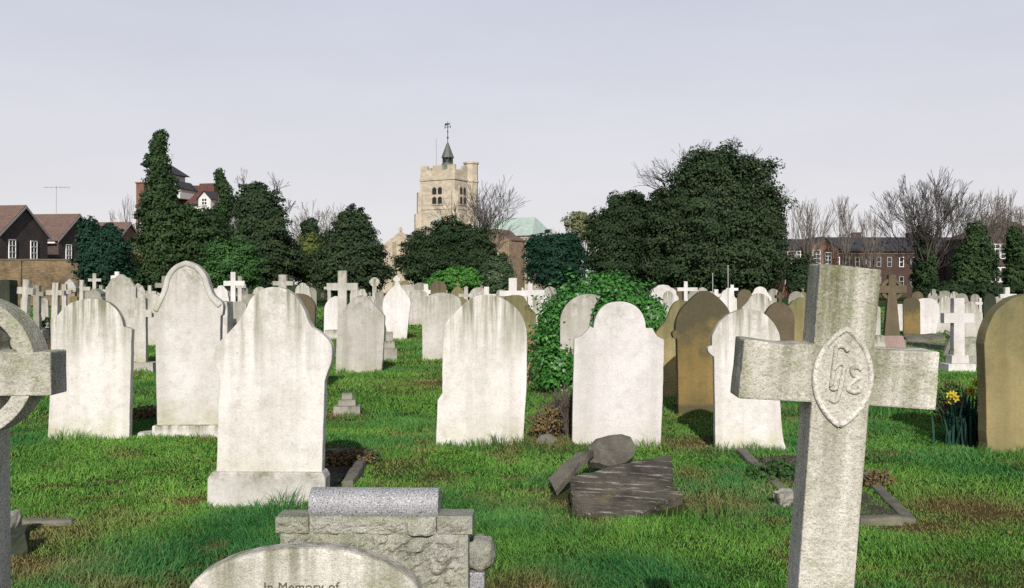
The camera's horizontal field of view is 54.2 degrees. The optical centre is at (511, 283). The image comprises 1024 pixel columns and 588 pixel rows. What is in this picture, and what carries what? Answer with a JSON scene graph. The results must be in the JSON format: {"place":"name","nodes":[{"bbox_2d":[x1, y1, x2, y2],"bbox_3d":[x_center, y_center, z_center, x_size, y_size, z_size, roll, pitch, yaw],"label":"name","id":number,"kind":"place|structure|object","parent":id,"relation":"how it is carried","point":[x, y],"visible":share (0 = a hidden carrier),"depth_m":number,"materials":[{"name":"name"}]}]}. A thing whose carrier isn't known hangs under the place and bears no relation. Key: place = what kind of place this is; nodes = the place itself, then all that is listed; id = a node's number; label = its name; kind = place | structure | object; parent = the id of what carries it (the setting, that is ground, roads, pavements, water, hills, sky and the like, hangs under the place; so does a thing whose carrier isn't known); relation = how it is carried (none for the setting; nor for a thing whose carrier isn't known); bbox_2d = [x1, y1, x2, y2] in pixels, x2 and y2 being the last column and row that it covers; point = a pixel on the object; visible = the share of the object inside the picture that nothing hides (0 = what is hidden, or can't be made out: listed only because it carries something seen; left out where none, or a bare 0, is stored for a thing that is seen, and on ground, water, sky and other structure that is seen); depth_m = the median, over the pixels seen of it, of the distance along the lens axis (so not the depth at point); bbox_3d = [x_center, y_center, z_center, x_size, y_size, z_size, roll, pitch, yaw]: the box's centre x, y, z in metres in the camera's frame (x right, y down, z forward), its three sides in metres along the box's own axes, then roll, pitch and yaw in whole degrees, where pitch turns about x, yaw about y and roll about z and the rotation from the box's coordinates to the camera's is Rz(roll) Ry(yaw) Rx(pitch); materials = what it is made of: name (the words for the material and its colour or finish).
{"place":"outdoors","nodes":[
{"label":"outdoors","id":0,"kind":"place"},
{"bbox_2d":[0,0,1023,283],"label":"sky","id":1,"kind":"structure","parent":0,"point":[342,102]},
{"bbox_2d":[10,284,1023,587],"bbox_3d":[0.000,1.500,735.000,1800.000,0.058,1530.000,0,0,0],"label":"ground","id":2,"kind":"structure","parent":0,"point":[562,496],"depth_m":6.58,"materials":[{"name":"plant"}]},
{"bbox_2d":[0,280,17,348],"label":"headstone","id":3,"kind":"object","parent":2,"relation":"on","point":[8,290],"visible":0.31,"depth_m":18.90,"materials":[{"name":"stone"}]},
{"bbox_2d":[11,524,30,556],"bbox_3d":[-2.778,1.459,5.545,0.197,0.209,0.166,-5,6,-19],"label":"stone block","id":4,"kind":"object","parent":2,"relation":"on","point":[20,536],"depth_m":5.50,"materials":[{"name":"stone"}]},
{"bbox_2d":[0,205,51,258],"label":"brick house","id":5,"kind":"structure","parent":2,"relation":"on","point":[24,234],"depth_m":79.75,"materials":[{"name":"brick"}]},
{"bbox_2d":[17,279,35,315],"bbox_3d":[-8.575,0.764,17.500,0.599,1.671,0.449,0,0,12],"label":"stone cross","id":6,"kind":"object","parent":2,"relation":"on","point":[26,290],"visible":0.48,"depth_m":17.44,"materials":[{"name":"stone"}]},
{"bbox_2d":[0,299,66,587],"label":"celtic cross","id":7,"kind":"object","parent":2,"relation":"on","point":[32,369],"visible":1,"depth_m":2.26,"materials":[{"name":"stone"}]},
{"bbox_2d":[31,285,49,343],"bbox_3d":[-10.443,0.822,22.000,0.600,1.556,0.450,0,0,3],"label":"stone cross","id":8,"kind":"object","parent":2,"relation":"on","point":[37,318],"visible":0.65,"depth_m":21.95,"materials":[{"name":"grey stone"}]},
{"bbox_2d":[0,259,85,304],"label":"brick wall","id":9,"kind":"structure","parent":2,"relation":"on","point":[45,274],"depth_m":67.84,"materials":[{"name":"brown brick"}]},
{"bbox_2d":[22,517,75,525],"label":"grave kerb","id":10,"kind":"structure","parent":2,"relation":"on","point":[49,521],"depth_m":6.16,"materials":[{"name":"stone"}]},
{"bbox_2d":[46,283,65,340],"bbox_3d":[-9.616,0.792,21.000,0.482,1.616,0.360,0,0,3],"label":"stone cross","id":11,"kind":"object","parent":2,"relation":"on","point":[55,292],"visible":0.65,"depth_m":20.95,"materials":[{"name":"stone"}]},
{"bbox_2d":[34,186,83,258],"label":"brick house","id":12,"kind":"structure","parent":2,"relation":"on","point":[61,230],"depth_m":88.68,"materials":[{"name":"brown tile"}]},
{"bbox_2d":[48,299,134,441],"bbox_3d":[-4.027,0.898,9.575,0.792,1.504,0.085,0,0,-2],"label":"headstone","id":13,"kind":"object","parent":2,"relation":"on","point":[94,338],"visible":0.72,"depth_m":9.53,"materials":[{"name":"white stone"}]},
{"bbox_2d":[66,215,140,293],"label":"yew tree","id":14,"kind":"object","parent":2,"relation":"on","point":[104,252],"visible":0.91,"depth_m":61.16,"materials":[{"name":"green plant"}]},
{"bbox_2d":[96,222,138,241],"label":"brick house","id":15,"kind":"structure","parent":2,"relation":"on","point":[129,230],"depth_m":101.86,"materials":[{"name":"brown tile"}]},
{"bbox_2d":[105,274,136,360],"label":"headstone","id":16,"kind":"object","parent":2,"relation":"on","point":[121,293],"visible":0.38,"depth_m":17.95,"materials":[{"name":"stone"}]},
{"bbox_2d":[130,243,144,271],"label":"shrub","id":17,"kind":"object","parent":2,"relation":"on","point":[138,261],"visible":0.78,"depth_m":65.69,"materials":[{"name":"green plant"}]},
{"bbox_2d":[127,298,155,372],"bbox_3d":[-6.253,0.923,16.900,0.479,1.354,0.359,0,0,-3],"label":"stone cross","id":18,"kind":"object","parent":2,"relation":"on","point":[141,313],"visible":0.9,"depth_m":16.84,"materials":[{"name":"stone"}]},
{"bbox_2d":[132,403,156,419],"bbox_3d":[-3.965,1.412,10.998,0.539,0.184,0.471,0,0,25],"label":"dry tuft","id":19,"kind":"object","parent":2,"relation":"on","point":[145,411],"visible":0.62,"depth_m":10.91,"materials":[{"name":"brown plant"}]},
{"bbox_2d":[138,293,158,345],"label":"headstone","id":20,"kind":"object","parent":2,"relation":"on","point":[152,299],"visible":0.3,"depth_m":23.98,"materials":[{"name":"stone"}]},
{"bbox_2d":[126,129,229,292],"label":"ivy clad tree","id":21,"kind":"object","parent":2,"relation":"on","point":[172,232],"visible":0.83,"depth_m":74.84,"materials":[{"name":"green plant"}]},
{"bbox_2d":[138,261,225,437],"bbox_3d":[-3.225,0.689,9.790,0.816,1.822,0.240,0,0,-2],"label":"headstone","id":22,"kind":"object","parent":2,"relation":"on","point":[188,308],"visible":0.81,"depth_m":9.73,"materials":[{"name":"white stone"}]},
{"bbox_2d":[135,154,247,295],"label":"white house","id":23,"kind":"structure","parent":2,"relation":"on","point":[202,194],"depth_m":113.40,"materials":[{"name":"red tile"}]},
{"bbox_2d":[200,168,235,265],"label":"ivy clad tree","id":24,"kind":"object","parent":2,"relation":"on","point":[225,195],"visible":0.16,"depth_m":78.66,"materials":[{"name":"green plant"}]},
{"bbox_2d":[223,301,232,337],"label":"headstone","id":25,"kind":"object","parent":2,"relation":"on","point":[227,321],"visible":0.13,"depth_m":13.38,"materials":[{"name":"white stone"}]},
{"bbox_2d":[198,236,266,294],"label":"bush","id":26,"kind":"object","parent":2,"relation":"on","point":[229,257],"visible":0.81,"depth_m":57.37,"materials":[{"name":"green plant"}]},
{"bbox_2d":[223,272,244,301],"bbox_3d":[-6.688,0.663,24.000,0.720,1.874,0.540,0,0,-3],"label":"stone cross","id":27,"kind":"object","parent":2,"relation":"on","point":[233,283],"visible":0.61,"depth_m":23.96,"materials":[{"name":"stone"}]},
{"bbox_2d":[229,169,310,287],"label":"evergreen tree","id":28,"kind":"object","parent":2,"relation":"on","point":[258,211],"visible":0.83,"depth_m":70.94,"materials":[{"name":"green plant"}]},
{"bbox_2d":[207,287,334,508],"bbox_3d":[-1.615,0.822,6.724,0.830,1.597,0.165,0,0,1],"label":"headstone","id":29,"kind":"object","parent":2,"relation":"on","point":[273,356],"visible":0.88,"depth_m":6.68,"materials":[{"name":"white stone"}]},
{"bbox_2d":[189,542,421,587],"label":"headstone","id":30,"kind":"object","parent":2,"relation":"on","point":[311,565],"visible":1,"depth_m":3.47,"materials":[{"name":"stone"}]},
{"bbox_2d":[295,293,315,326],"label":"headstone","id":31,"kind":"object","parent":2,"relation":"on","point":[309,303],"visible":0.18,"depth_m":13.47,"materials":[{"name":"brown stone"}]},
{"bbox_2d":[294,232,324,286],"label":"shrub","id":32,"kind":"object","parent":2,"relation":"on","point":[308,242],"visible":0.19,"depth_m":73.59,"materials":[{"name":"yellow plant"}]},
{"bbox_2d":[299,216,324,286],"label":"evergreen tree","id":33,"kind":"object","parent":2,"relation":"on","point":[308,225],"visible":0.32,"depth_m":79.47,"materials":[{"name":"green plant"}]},
{"bbox_2d":[289,200,355,297],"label":"bare tree","id":34,"kind":"object","parent":2,"relation":"on","point":[320,232],"visible":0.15,"depth_m":103.76,"materials":[{"name":"brown plant"}]},
{"bbox_2d":[324,296,337,332],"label":"headstone","id":35,"kind":"object","parent":2,"relation":"on","point":[331,314],"visible":0.38,"depth_m":27.05,"materials":[{"name":"stone"}]},
{"bbox_2d":[325,271,357,338],"bbox_3d":[-4.572,0.628,27.000,0.899,1.943,0.674,0,0,-2],"label":"stone cross","id":36,"kind":"object","parent":2,"relation":"on","point":[342,286],"visible":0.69,"depth_m":26.91,"materials":[{"name":"stone"}]},
{"bbox_2d":[333,392,360,415],"bbox_3d":[-1.894,1.420,11.500,0.310,0.320,0.248,0,0,-6],"label":"stepped base","id":37,"kind":"object","parent":2,"relation":"on","point":[347,403],"visible":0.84,"depth_m":11.41,"materials":[{"name":"grey stone"}]},
{"bbox_2d":[325,448,372,486],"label":"grave kerb","id":38,"kind":"structure","parent":2,"relation":"on","point":[353,472],"depth_m":7.78,"materials":[{"name":"stone"}]},
{"bbox_2d":[325,444,376,466],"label":"dry plants","id":39,"kind":"object","parent":38,"relation":"on","point":[346,456],"visible":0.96,"depth_m":8.15,"materials":[{"name":"brown plant"}]},
{"bbox_2d":[302,203,397,300],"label":"evergreen tree","id":40,"kind":"object","parent":2,"relation":"on","point":[353,247],"visible":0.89,"depth_m":66.79,"materials":[{"name":"green plant"}]},
{"bbox_2d":[336,295,385,372],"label":"headstone","id":41,"kind":"object","parent":2,"relation":"on","point":[360,336],"visible":0.76,"depth_m":16.62,"materials":[{"name":"stone"}]},
{"bbox_2d":[275,487,495,587],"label":"granite headstone","id":42,"kind":"object","parent":2,"relation":"on","point":[423,537],"visible":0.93,"depth_m":3.80,"materials":[{"name":"stone"}]},
{"bbox_2d":[384,332,397,360],"bbox_3d":[-2.380,1.260,19.400,0.320,0.640,0.256,0,0,-6],"label":"stepped base","id":43,"kind":"object","parent":2,"relation":"on","point":[390,351],"visible":0.69,"depth_m":19.31,"materials":[{"name":"grey stone"}]},
{"bbox_2d":[382,275,410,339],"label":"headstone","id":44,"kind":"object","parent":2,"relation":"on","point":[396,305],"visible":0.84,"depth_m":26.41,"materials":[{"name":"stone"}]},
{"bbox_2d":[409,290,426,324],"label":"headstone","id":45,"kind":"object","parent":2,"relation":"on","point":[417,297],"visible":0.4,"depth_m":36.23,"materials":[{"name":"stone"}]},
{"bbox_2d":[422,293,461,359],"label":"headstone","id":46,"kind":"object","parent":2,"relation":"on","point":[439,310],"visible":0.46,"depth_m":19.31,"materials":[{"name":"stone"}]},
{"bbox_2d":[390,214,499,284],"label":"yew tree","id":47,"kind":"object","parent":2,"relation":"on","point":[444,245],"visible":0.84,"depth_m":86.88,"materials":[{"name":"green plant"}]},
{"bbox_2d":[423,266,482,294],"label":"bush","id":48,"kind":"object","parent":2,"relation":"on","point":[470,278],"visible":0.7,"depth_m":51.40,"materials":[{"name":"green plant"}]},
{"bbox_2d":[378,122,552,292],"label":"stone church","id":49,"kind":"structure","parent":2,"relation":"on","point":[446,180],"depth_m":147.68,"materials":[{"name":"beige stone"}]},
{"bbox_2d":[431,185,442,204],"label":"window","id":50,"kind":"structure","parent":49,"relation":"in","point":[436,191],"depth_m":147.25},
{"bbox_2d":[436,295,526,447],"bbox_3d":[-0.280,0.877,9.146,0.830,1.546,0.095,0,0,-1],"label":"headstone","id":51,"kind":"object","parent":2,"relation":"on","point":[484,369],"visible":0.82,"depth_m":9.10,"materials":[{"name":"white stone"}]},
{"bbox_2d":[433,175,530,258],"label":"bare tree","id":52,"kind":"object","parent":2,"relation":"on","point":[484,212],"visible":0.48,"depth_m":117.72,"materials":[{"name":"brown plant"}]},
{"bbox_2d":[480,251,517,296],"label":"holly bush","id":53,"kind":"object","parent":2,"relation":"on","point":[498,273],"visible":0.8,"depth_m":59.61,"materials":[{"name":"green plant"}]},
{"bbox_2d":[499,278,527,295],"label":"stone cross","id":54,"kind":"object","parent":2,"relation":"on","point":[512,286],"visible":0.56,"depth_m":29.90,"materials":[{"name":"stone"}]},
{"bbox_2d":[503,295,535,384],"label":"headstone","id":55,"kind":"object","parent":2,"relation":"on","point":[520,303],"visible":0.27,"depth_m":14.74,"materials":[{"name":"stone"}]},
{"bbox_2d":[527,400,565,436],"bbox_3d":[0.329,1.308,9.549,0.367,0.389,0.328,0,0,0],"label":"withered plant","id":56,"kind":"object","parent":2,"relation":"on","point":[545,421],"visible":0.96,"depth_m":9.51,"materials":[{"name":"brown plant"}]},
{"bbox_2d":[529,383,571,436],"bbox_3d":[0.507,1.230,9.741,0.684,0.540,0.569,0,0,0],"label":"twiggy shrub","id":57,"kind":"object","parent":2,"relation":"on","point":[566,408],"visible":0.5,"depth_m":9.70,"materials":[{"name":"brown plant"}]},
{"bbox_2d":[520,229,589,293],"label":"yew tree","id":58,"kind":"object","parent":2,"relation":"on","point":[549,258],"visible":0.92,"depth_m":73.95,"materials":[{"name":"green plant"}]},
{"bbox_2d":[549,450,594,495],"bbox_3d":[0.409,1.356,7.220,0.401,0.288,0.137,0,0,-41],"label":"broken slab","id":59,"kind":"object","parent":2,"relation":"on","point":[564,474],"depth_m":7.19,"materials":[{"name":"stone"}]},
{"bbox_2d":[560,211,593,275],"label":"olive green tree","id":60,"kind":"object","parent":2,"relation":"on","point":[575,224],"visible":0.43,"depth_m":99.38,"materials":[{"name":"green plant"}]},
{"bbox_2d":[560,294,599,393],"bbox_3d":[1.044,0.898,13.620,0.783,1.504,0.102,0,0,0],"label":"headstone","id":61,"kind":"object","parent":2,"relation":"on","point":[576,314],"visible":0.26,"depth_m":13.57,"materials":[{"name":"stone"}]},
{"bbox_2d":[525,268,668,391],"bbox_3d":[1.240,0.638,14.090,2.347,1.746,2.142,0,0,0],"label":"ivy bush","id":62,"kind":"object","parent":2,"relation":"on","point":[554,366],"visible":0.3,"depth_m":13.91,"materials":[{"name":"green plant"}]},
{"bbox_2d":[571,301,663,447],"bbox_3d":[0.959,0.907,9.109,0.838,1.485,0.090,0,0,0],"label":"headstone","id":63,"kind":"object","parent":2,"relation":"on","point":[618,360],"visible":0.83,"depth_m":9.06,"materials":[{"name":"stone"}]},
{"bbox_2d":[580,189,657,293],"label":"evergreen tree","id":64,"kind":"object","parent":2,"relation":"on","point":[614,235],"visible":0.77,"depth_m":82.65,"materials":[{"name":"green plant"}]},
{"bbox_2d":[569,454,683,519],"bbox_3d":[0.833,1.403,6.793,1.055,0.318,0.608,0,0,-32],"label":"broken slab","id":65,"kind":"object","parent":2,"relation":"on","point":[634,488],"depth_m":6.71,"materials":[{"name":"stone"}]},
{"bbox_2d":[587,434,634,468],"bbox_3d":[0.735,1.261,7.448,0.387,0.249,0.234,0,0,-15],"label":"broken slab","id":66,"kind":"object","parent":65,"relation":"on","point":[612,450],"depth_m":7.42,"materials":[{"name":"stone"}]},
{"bbox_2d":[649,285,678,303],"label":"headstone","id":67,"kind":"object","parent":2,"relation":"on","point":[660,290],"visible":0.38,"depth_m":29.91,"materials":[{"name":"stone"}]},
{"bbox_2d":[655,300,686,399],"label":"headstone","id":68,"kind":"object","parent":2,"relation":"on","point":[664,329],"visible":0.2,"depth_m":12.85,"materials":[{"name":"stone"}]},
{"bbox_2d":[671,291,729,415],"bbox_3d":[2.153,0.867,11.250,0.720,1.567,0.130,0,0,-1],"label":"headstone","id":69,"kind":"object","parent":2,"relation":"on","point":[700,315],"visible":0.54,"depth_m":11.18,"materials":[{"name":"brown stone"}]},
{"bbox_2d":[632,136,798,297],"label":"evergreen tree","id":70,"kind":"object","parent":2,"relation":"on","point":[716,212],"visible":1,"depth_m":77.32,"materials":[{"name":"green plant"}]},
{"bbox_2d":[719,289,736,311],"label":"headstone","id":71,"kind":"object","parent":2,"relation":"on","point":[723,298],"visible":0.42,"depth_m":28.98,"materials":[{"name":"stone"}]},
{"bbox_2d":[706,308,786,451],"bbox_3d":[2.117,0.938,8.964,0.738,1.424,0.090,0,0,1],"label":"headstone","id":72,"kind":"object","parent":2,"relation":"on","point":[737,421],"visible":0.6,"depth_m":8.92,"materials":[{"name":"white stone"}]},
{"bbox_2d":[741,293,771,312],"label":"headstone","id":73,"kind":"object","parent":2,"relation":"on","point":[760,302],"visible":0.29,"depth_m":23.95,"materials":[{"name":"stone"}]},
{"bbox_2d":[744,455,795,480],"bbox_3d":[1.992,1.410,7.591,0.447,0.189,0.432,0,0,0],"label":"weed patch","id":74,"kind":"object","parent":2,"relation":"on","point":[775,467],"visible":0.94,"depth_m":7.55,"materials":[{"name":"green plant"}]},
{"bbox_2d":[764,292,794,340],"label":"headstone","id":75,"kind":"object","parent":2,"relation":"on","point":[779,313],"visible":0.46,"depth_m":14.52,"materials":[{"name":"brown stone"}]},
{"bbox_2d":[772,488,793,506],"bbox_3d":[1.841,1.476,6.747,0.161,0.174,0.134,-5,5,-16],"label":"stone block","id":76,"kind":"object","parent":2,"relation":"on","point":[783,497],"depth_m":6.70,"materials":[{"name":"grey stone"}]},
{"bbox_2d":[788,297,805,340],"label":"headstone","id":77,"kind":"object","parent":2,"relation":"on","point":[797,306],"visible":0.24,"depth_m":18.23,"materials":[{"name":"stone"}]},
{"bbox_2d":[782,252,817,293],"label":"bush","id":78,"kind":"object","parent":2,"relation":"on","point":[796,276],"visible":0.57,"depth_m":65.70,"materials":[{"name":"green plant"}]},
{"bbox_2d":[775,236,840,297],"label":"brick house","id":79,"kind":"structure","parent":2,"relation":"on","point":[829,257],"depth_m":103.76,"materials":[{"name":"brick"}]},
{"bbox_2d":[782,197,840,263],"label":"bare tree","id":80,"kind":"object","parent":2,"relation":"on","point":[809,231],"visible":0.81,"depth_m":95.96,"materials":[{"name":"brown plant"}]},
{"bbox_2d":[736,448,915,525],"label":"grave kerb","id":81,"kind":"structure","parent":2,"relation":"on","point":[901,515],"depth_m":6.66,"materials":[{"name":"stone"}]},
{"bbox_2d":[730,264,938,587],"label":"stone cross","id":82,"kind":"object","parent":2,"relation":"on","point":[836,372],"visible":1,"depth_m":2.10,"materials":[{"name":"stone"}]},
{"bbox_2d":[828,196,860,266],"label":"bare tree","id":83,"kind":"object","parent":2,"relation":"on","point":[848,234],"visible":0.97,"depth_m":98.88,"materials":[{"name":"brown plant"}]},
{"bbox_2d":[856,209,884,268],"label":"bare tree","id":84,"kind":"object","parent":2,"relation":"on","point":[874,243],"visible":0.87,"depth_m":104.34,"materials":[{"name":"brown plant"}]},
{"bbox_2d":[862,465,896,487],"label":"dry litter","id":85,"kind":"object","parent":2,"relation":"on","point":[878,477],"visible":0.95,"depth_m":7.26,"materials":[{"name":"brown plant"}]},
{"bbox_2d":[826,232,950,296],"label":"brick terrace","id":86,"kind":"structure","parent":2,"relation":"on","point":[887,264],"depth_m":110.00,"materials":[{"name":"brick"}]},
{"bbox_2d":[879,275,906,347],"bbox_3d":[8.194,0.706,21.600,0.602,1.788,0.513,0,0,6],"label":"celtic cross","id":87,"kind":"object","parent":2,"relation":"on","point":[891,331],"visible":0.88,"depth_m":21.52,"materials":[{"name":"brown stone"}]},
{"bbox_2d":[902,297,920,335],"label":"headstone","id":88,"kind":"object","parent":2,"relation":"on","point":[911,314],"visible":0.72,"depth_m":27.98,"materials":[{"name":"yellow stone"}]},
{"bbox_2d":[903,333,945,342],"bbox_3d":[10.504,1.442,25.499,0.927,0.240,0.744,-5,3,14],"label":"ledger stone","id":89,"kind":"object","parent":2,"relation":"on","point":[934,337],"visible":0.58,"depth_m":25.21,"materials":[{"name":"stone"}]},
{"bbox_2d":[904,339,949,351],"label":"grave kerb","id":90,"kind":"structure","parent":2,"relation":"on","point":[933,346],"depth_m":22.85,"materials":[{"name":"stone"}]},
{"bbox_2d":[918,298,938,333],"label":"headstone","id":91,"kind":"object","parent":2,"relation":"on","point":[929,312],"visible":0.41,"depth_m":28.44,"materials":[{"name":"stone"}]},
{"bbox_2d":[869,167,1016,289],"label":"bare tree","id":92,"kind":"object","parent":2,"relation":"on","point":[924,268],"visible":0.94,"depth_m":80.98,"materials":[{"name":"brown plant"}]},
{"bbox_2d":[936,296,949,332],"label":"headstone","id":93,"kind":"object","parent":2,"relation":"on","point":[943,302],"visible":0.3,"depth_m":29.94,"materials":[{"name":"stone"}]},
{"bbox_2d":[929,380,971,422],"bbox_3d":[4.663,1.260,10.604,0.460,0.486,0.424,0,0,0],"label":"dead foliage","id":94,"kind":"object","parent":2,"relation":"on","point":[955,386],"visible":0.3,"depth_m":10.58,"materials":[{"name":"plant"}]},
{"bbox_2d":[931,378,978,447],"bbox_3d":[4.239,1.188,9.283,0.670,0.624,0.665,0,0,0],"label":"daffodil clump","id":95,"kind":"object","parent":2,"relation":"on","point":[961,424],"visible":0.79,"depth_m":9.21,"materials":[{"name":"green plant"}]},
{"bbox_2d":[939,298,975,371],"bbox_3d":[7.526,0.924,16.900,0.520,1.352,0.359,0,0,-2],"label":"stone cross","id":96,"kind":"object","parent":2,"relation":"on","point":[957,318],"visible":0.96,"depth_m":16.83,"materials":[{"name":"stone"}]},
{"bbox_2d":[912,279,1023,300],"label":"hedge","id":97,"kind":"object","parent":2,"relation":"on","point":[981,289],"visible":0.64,"depth_m":59.18,"materials":[{"name":"green plant"}]},
{"bbox_2d":[965,336,976,365],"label":"headstone","id":98,"kind":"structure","parent":2,"relation":"on","point":[970,346],"depth_m":17.24,"materials":[{"name":"stone"}]},
{"bbox_2d":[964,301,982,336],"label":"headstone","id":99,"kind":"object","parent":2,"relation":"on","point":[971,329],"visible":0.32,"depth_m":26.14,"materials":[{"name":"stone"}]},
{"bbox_2d":[948,219,1002,285],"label":"ivy clad tree","id":100,"kind":"object","parent":2,"relation":"on","point":[976,257],"visible":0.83,"depth_m":71.26,"materials":[{"name":"green plant"}]},
{"bbox_2d":[939,187,1012,260],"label":"bare tree","id":101,"kind":"object","parent":2,"relation":"on","point":[991,220],"visible":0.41,"depth_m":84.89,"materials":[{"name":"brown plant"}]},
{"bbox_2d":[942,221,1023,284],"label":"brick house","id":102,"kind":"structure","parent":2,"relation":"on","point":[948,269],"depth_m":103.97,"materials":[{"name":"tile"}]},
{"bbox_2d":[976,294,1023,454],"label":"headstone","id":103,"kind":"object","parent":2,"relation":"on","point":[1000,356],"visible":0.77,"depth_m":8.74,"materials":[{"name":"stone"}]},
{"bbox_2d":[985,188,1023,248],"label":"bare tree","id":104,"kind":"object","parent":2,"relation":"on","point":[1020,218],"visible":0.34,"depth_m":88.21,"materials":[{"name":"brown plant"}]},
{"bbox_2d":[998,225,1023,284],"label":"ivy clad tree","id":105,"kind":"object","parent":2,"relation":"on","point":[1013,270],"visible":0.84,"depth_m":73.35,"materials":[{"name":"green plant"}]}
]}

